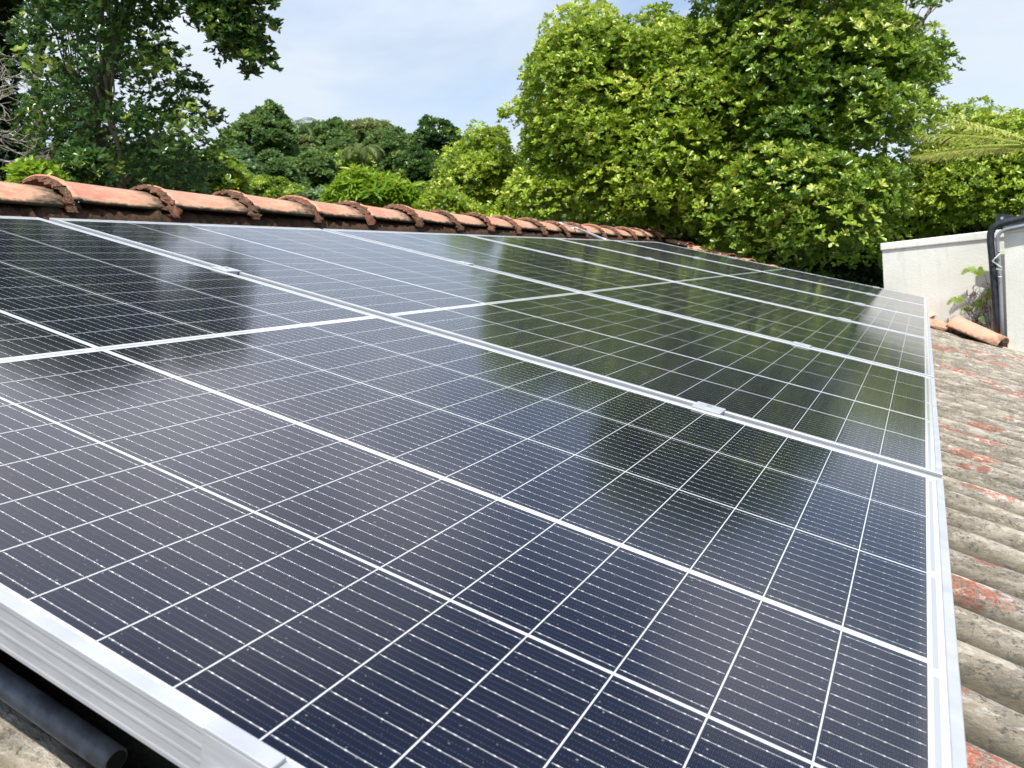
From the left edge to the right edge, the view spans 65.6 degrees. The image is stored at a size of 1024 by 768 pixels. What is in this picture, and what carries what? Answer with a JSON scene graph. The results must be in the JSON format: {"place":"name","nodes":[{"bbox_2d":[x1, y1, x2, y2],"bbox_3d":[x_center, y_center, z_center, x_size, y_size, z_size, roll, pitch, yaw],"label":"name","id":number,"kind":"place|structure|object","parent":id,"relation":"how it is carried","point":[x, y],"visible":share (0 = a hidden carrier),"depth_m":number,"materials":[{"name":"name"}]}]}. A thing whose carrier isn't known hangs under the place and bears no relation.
{"place":"outdoors","nodes":[
{"label":"outdoors","id":0,"kind":"place"},
{"bbox_2d":[0,33,58,171],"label":"dead shrub","id":1,"kind":"object","parent":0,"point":[3,95],"visible":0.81,"depth_m":6.30,"materials":[{"name":"brown plant"}]},
{"bbox_2d":[5,0,1023,176],"label":"sky","id":2,"kind":"structure","parent":0,"point":[400,62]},
{"bbox_2d":[534,196,834,265],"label":"ground","id":3,"kind":"structure","parent":0,"point":[564,215],"depth_m":63.98,"materials":[{"name":"soil"}]},
{"bbox_2d":[0,0,69,182],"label":"slender tree","id":4,"kind":"object","parent":3,"relation":"on","point":[6,12],"visible":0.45,"depth_m":8.07,"materials":[{"name":"green plant"}]},
{"bbox_2d":[0,155,70,183],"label":"shrub","id":5,"kind":"object","parent":3,"relation":"on","point":[20,169],"visible":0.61,"depth_m":4.99,"materials":[{"name":"green plant"}]},
{"bbox_2d":[53,135,118,186],"bbox_3d":[-2.767,0.976,5.793,0.432,5.461,0.749,-11,8,-37],"label":"shrub","id":6,"kind":"object","parent":3,"relation":"on","point":[80,159],"visible":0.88,"depth_m":5.35,"materials":[{"name":"green plant"}]},
{"bbox_2d":[0,0,284,191],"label":"broadleaf tree","id":7,"kind":"object","parent":3,"relation":"on","point":[235,29],"visible":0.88,"depth_m":6.37,"materials":[{"name":"green plant"}]},
{"bbox_2d":[109,132,210,194],"bbox_3d":[-3.728,0.307,9.161,1.175,6.236,1.560,-8,7,-18],"label":"shrub","id":8,"kind":"object","parent":3,"relation":"on","point":[197,176],"visible":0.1,"depth_m":8.43,"materials":[{"name":"green plant"}]},
{"bbox_2d":[191,144,254,195],"bbox_3d":[-3.704,0.031,10.784,1.103,6.418,1.833,-8,7,-19],"label":"shrub","id":9,"kind":"object","parent":3,"relation":"on","point":[235,176],"visible":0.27,"depth_m":9.91,"materials":[{"name":"green plant"}]},
{"bbox_2d":[212,128,251,153],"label":"hill tree","id":10,"kind":"object","parent":3,"relation":"on","point":[232,139],"visible":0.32,"depth_m":28.91,"materials":[{"name":"green plant"}]},
{"bbox_2d":[228,146,262,176],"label":"hill tree","id":11,"kind":"object","parent":3,"relation":"on","point":[249,160],"visible":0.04,"depth_m":23.25,"materials":[{"name":"green plant"}]},
{"bbox_2d":[230,98,300,157],"bbox_3d":[-9.925,-5.633,33.143,3.210,12.273,4.878,-8,7,-18],"label":"hill tree","id":12,"kind":"object","parent":3,"relation":"on","point":[263,127],"visible":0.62,"depth_m":31.34,"materials":[{"name":"green plant"}]},
{"bbox_2d":[249,174,312,211],"bbox_3d":[-5.555,-1.498,20.220,2.884,7.749,2.499,-3,7,28],"label":"hill tree","id":13,"kind":"object","parent":3,"relation":"on","point":[269,186],"visible":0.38,"depth_m":18.81,"materials":[{"name":"green plant"}]},
{"bbox_2d":[256,147,311,187],"bbox_3d":[-7.556,-3.217,27.342,2.057,9.860,4.076,-8,7,-19],"label":"hill tree","id":14,"kind":"object","parent":3,"relation":"on","point":[273,162],"visible":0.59,"depth_m":25.98,"materials":[{"name":"green plant"}]},
{"bbox_2d":[290,117,317,136],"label":"palm tree","id":15,"kind":"object","parent":3,"relation":"on","point":[306,127],"visible":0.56,"depth_m":41.90,"materials":[{"name":"green plant"}]},
{"bbox_2d":[296,131,320,157],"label":"hill tree","id":16,"kind":"object","parent":3,"relation":"on","point":[306,140],"visible":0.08,"depth_m":37.20,"materials":[{"name":"green plant"}]},
{"bbox_2d":[296,185,335,201],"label":"hill tree","id":17,"kind":"object","parent":3,"relation":"on","point":[311,194],"visible":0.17,"depth_m":17.26,"materials":[{"name":"green plant"}]},
{"bbox_2d":[293,145,340,187],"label":"hill tree","id":18,"kind":"object","parent":3,"relation":"on","point":[318,165],"visible":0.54,"depth_m":27.47,"materials":[{"name":"green plant"}]},
{"bbox_2d":[298,116,356,145],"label":"hill tree","id":19,"kind":"object","parent":3,"relation":"on","point":[324,131],"visible":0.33,"depth_m":43.67,"materials":[{"name":"green plant"}]},
{"bbox_2d":[319,136,359,152],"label":"hill tree","id":20,"kind":"object","parent":3,"relation":"on","point":[336,143],"visible":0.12,"depth_m":40.27,"materials":[{"name":"green plant"}]},
{"bbox_2d":[327,146,379,172],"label":"hill tree","id":21,"kind":"object","parent":3,"relation":"on","point":[371,162],"visible":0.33,"depth_m":32.26,"materials":[{"name":"green plant"}]},
{"bbox_2d":[339,143,384,169],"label":"palm tree","id":22,"kind":"object","parent":3,"relation":"on","point":[363,154],"visible":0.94,"depth_m":30.94,"materials":[{"name":"green plant"}]},
{"bbox_2d":[343,117,392,149],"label":"hill tree","id":23,"kind":"object","parent":3,"relation":"on","point":[364,128],"visible":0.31,"depth_m":47.11,"materials":[{"name":"green plant"}]},
{"bbox_2d":[316,162,425,208],"bbox_3d":[-1.613,-0.071,11.242,1.791,6.092,1.429,-3,7,28],"label":"mango bush","id":24,"kind":"object","parent":3,"relation":"on","point":[366,186],"visible":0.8,"depth_m":10.55,"materials":[{"name":"green plant"}]},
{"bbox_2d":[360,125,408,173],"bbox_3d":[-5.207,-6.278,36.534,2.519,11.030,5.846,-7,6,-6],"label":"hill tree","id":25,"kind":"object","parent":3,"relation":"on","point":[390,141],"visible":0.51,"depth_m":34.33,"materials":[{"name":"green plant"}]},
{"bbox_2d":[386,133,411,168],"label":"hill tree","id":26,"kind":"object","parent":3,"relation":"on","point":[408,135],"depth_m":42.86,"materials":[{"name":"green plant"}]},
{"bbox_2d":[392,150,445,189],"bbox_3d":[-2.560,-3.137,26.225,2.391,9.039,4.068,-8,7,-16],"label":"hill tree","id":27,"kind":"object","parent":3,"relation":"on","point":[416,166],"visible":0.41,"depth_m":24.44,"materials":[{"name":"green plant"}]},
{"bbox_2d":[402,114,462,157],"bbox_3d":[-2.583,-5.334,32.087,2.810,11.157,4.532,-7,6,-11],"label":"hill tree","id":28,"kind":"object","parent":3,"relation":"on","point":[427,135],"visible":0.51,"depth_m":30.36,"materials":[{"name":"green plant"}]},
{"bbox_2d":[411,187,529,222],"bbox_3d":[-0.288,0.139,10.645,1.719,5.538,0.891,-4,7,15],"label":"leafy shrub","id":29,"kind":"object","parent":3,"relation":"on","point":[454,201],"visible":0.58,"depth_m":10.24,"materials":[{"name":"green plant"}]},
{"bbox_2d":[419,119,545,217],"bbox_3d":[-0.162,-0.976,13.682,2.496,7.051,3.111,-3,7,28],"label":"round tree","id":30,"kind":"object","parent":3,"relation":"on","point":[479,165],"visible":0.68,"depth_m":12.41,"materials":[{"name":"green plant"}]},
{"bbox_2d":[0,174,1023,767],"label":"house","id":31,"kind":"structure","parent":3,"relation":"on","point":[978,374],"depth_m":2.57,"materials":[{"name":"tile"}]},
{"bbox_2d":[0,663,127,767],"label":"plastic pipe","id":32,"kind":"object","parent":31,"relation":"on","point":[75,733],"visible":1,"depth_m":0.67,"materials":[{"name":"black plastic"}]},
{"bbox_2d":[211,257,733,274],"bbox_3d":[0.336,-0.532,3.972,0.088,0.187,6.894,17,16,24],"label":"mounting rail","id":33,"kind":"object","parent":31,"relation":"attached to","point":[228,269],"visible":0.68,"depth_m":1.91,"materials":[{"name":"metal"}]},
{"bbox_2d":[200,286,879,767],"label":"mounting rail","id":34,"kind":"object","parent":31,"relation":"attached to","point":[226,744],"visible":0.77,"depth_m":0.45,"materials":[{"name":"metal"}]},
{"bbox_2d":[0,216,967,767],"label":"solar panel","id":35,"kind":"object","parent":34,"relation":"attached to","point":[298,530],"visible":1,"depth_m":0.74,"materials":[{"name":"glass"}]},
{"bbox_2d":[49,218,942,477],"bbox_3d":[-0.044,-0.222,2.241,2.270,0.037,1.118,17,16,24],"label":"solar panel","id":36,"kind":"object","parent":34,"relation":"attached to","point":[885,414],"visible":0.73,"depth_m":1.98,"materials":[{"name":"glass"}]},
{"bbox_2d":[323,229,933,377],"bbox_3d":[0.477,-0.389,3.248,2.270,0.037,1.118,17,16,24],"label":"solar panel","id":37,"kind":"object","parent":34,"relation":"attached to","point":[885,347],"visible":0.69,"depth_m":3.08,"materials":[{"name":"glass"}]},
{"bbox_2d":[466,234,930,338],"bbox_3d":[0.999,-0.555,4.254,2.270,0.037,1.118,17,16,24],"label":"solar panel","id":38,"kind":"object","parent":34,"relation":"attached to","point":[852,312],"visible":0.69,"depth_m":4.14,"materials":[{"name":"glass"}]},
{"bbox_2d":[556,238,928,318],"bbox_3d":[1.521,-0.722,5.261,2.270,0.037,1.118,17,16,24],"label":"solar panel","id":39,"kind":"object","parent":34,"relation":"attached to","point":[900,306],"visible":0.74,"depth_m":5.17,"materials":[{"name":"glass"}]},
{"bbox_2d":[614,240,927,305],"bbox_3d":[2.042,-0.888,6.268,2.270,0.037,1.118,17,16,24],"label":"solar panel","id":40,"kind":"object","parent":34,"relation":"attached to","point":[887,293],"visible":0.7,"depth_m":6.20,"materials":[{"name":"glass"}]},
{"bbox_2d":[555,222,608,239],"bbox_3d":[0.562,-1.301,6.829,0.262,0.304,1.368,-7,6,-6],"label":"metal strip","id":41,"kind":"object","parent":31,"relation":"attached to","point":[595,235],"visible":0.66,"depth_m":6.81,"materials":[{"name":"silver metal"}]},
{"bbox_2d":[966,282,992,328],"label":"dry stalks","id":42,"kind":"object","parent":31,"relation":"on","point":[970,295],"visible":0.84,"depth_m":6.28,"materials":[{"name":"brown plant"}]},
{"bbox_2d":[987,215,1023,333],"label":"drain pipe","id":43,"kind":"object","parent":31,"relation":"attached to","point":[992,265],"visible":0.93,"depth_m":5.92,"materials":[{"name":"black plastic"}]},
{"bbox_2d":[992,250,1001,277],"bbox_3d":[3.585,-0.883,5.871,0.071,0.201,0.017,-1,8,37],"label":"cord","id":44,"kind":"object","parent":43,"relation":"attached to","point":[998,252],"visible":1,"depth_m":5.87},
{"bbox_2d":[995,224,1023,342],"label":"conduit","id":45,"kind":"object","parent":43,"relation":"attached to","point":[999,273],"visible":1,"depth_m":5.90,"materials":[{"name":"grey plastic"}]},
{"bbox_2d":[493,0,831,250],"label":"broadleaf tree","id":46,"kind":"object","parent":3,"relation":"on","point":[619,114],"visible":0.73,"depth_m":9.82,"materials":[{"name":"green plant"}]},
{"bbox_2d":[679,0,965,277],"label":"broadleaf tree","id":47,"kind":"object","parent":3,"relation":"on","point":[845,73],"visible":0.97,"depth_m":9.34,"materials":[{"name":"green plant"}]},
{"bbox_2d":[696,162,999,288],"bbox_3d":[6.846,-1.361,15.156,7.269,6.054,3.868,-6,6,-1],"label":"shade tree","id":48,"kind":"object","parent":3,"relation":"on","point":[863,274],"visible":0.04,"depth_m":13.77,"materials":[{"name":"green plant"}]},
{"bbox_2d":[880,229,1006,336],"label":"parapet wall","id":49,"kind":"structure","parent":3,"relation":"on","point":[931,269],"depth_m":6.44,"materials":[{"name":"white paint"}]},
{"bbox_2d":[946,296,976,320],"bbox_3d":[3.586,-0.590,6.332,0.225,0.244,0.040,-4,7,18],"label":"fern","id":50,"kind":"object","parent":49,"relation":"attached to","point":[956,300],"visible":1,"depth_m":6.33,"materials":[{"name":"green plant"}]},
{"bbox_2d":[960,266,987,310],"bbox_3d":[3.637,-0.743,6.239,0.194,0.382,0.061,-6,6,2],"label":"fern","id":51,"kind":"object","parent":49,"relation":"attached to","point":[976,272],"visible":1,"depth_m":6.21,"materials":[{"name":"green plant"}]},
{"bbox_2d":[971,298,988,319],"bbox_3d":[3.693,-0.565,6.247,0.142,0.221,0.053,-6,6,0],"label":"fern","id":52,"kind":"object","parent":49,"relation":"attached to","point":[980,300],"visible":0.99,"depth_m":6.24,"materials":[{"name":"green plant"}]},
{"bbox_2d":[978,312,990,327],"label":"fern","id":53,"kind":"object","parent":49,"relation":"attached to","point":[982,318],"visible":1,"depth_m":6.21,"materials":[{"name":"green plant"}]},
{"bbox_2d":[892,94,1023,240],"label":"broadleaf tree","id":54,"kind":"object","parent":3,"relation":"on","point":[963,191],"visible":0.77,"depth_m":11.53,"materials":[{"name":"green plant"}]},
{"bbox_2d":[908,118,1023,163],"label":"palm tree","id":55,"kind":"object","parent":3,"relation":"on","point":[1018,144],"visible":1,"depth_m":8.77,"materials":[{"name":"green plant"}]},
{"bbox_2d":[1003,224,1023,351],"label":"boundary wall","id":56,"kind":"structure","parent":3,"relation":"on","point":[1014,256],"depth_m":5.90,"materials":[{"name":"white paint"}]},
{"bbox_2d":[995,214,1023,225],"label":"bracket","id":57,"kind":"object","parent":56,"relation":"on","point":[998,217],"visible":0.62,"depth_m":5.97,"materials":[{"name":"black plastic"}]},
{"bbox_2d":[960,306,975,319],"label":"fern","id":58,"kind":"object","parent":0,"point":[966,308],"visible":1,"depth_m":6.31,"materials":[{"name":"green plant"}]},
{"bbox_2d":[984,288,990,325],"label":"fern","id":59,"kind":"object","parent":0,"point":[987,293],"visible":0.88,"depth_m":6.22,"materials":[{"name":"green plant"}]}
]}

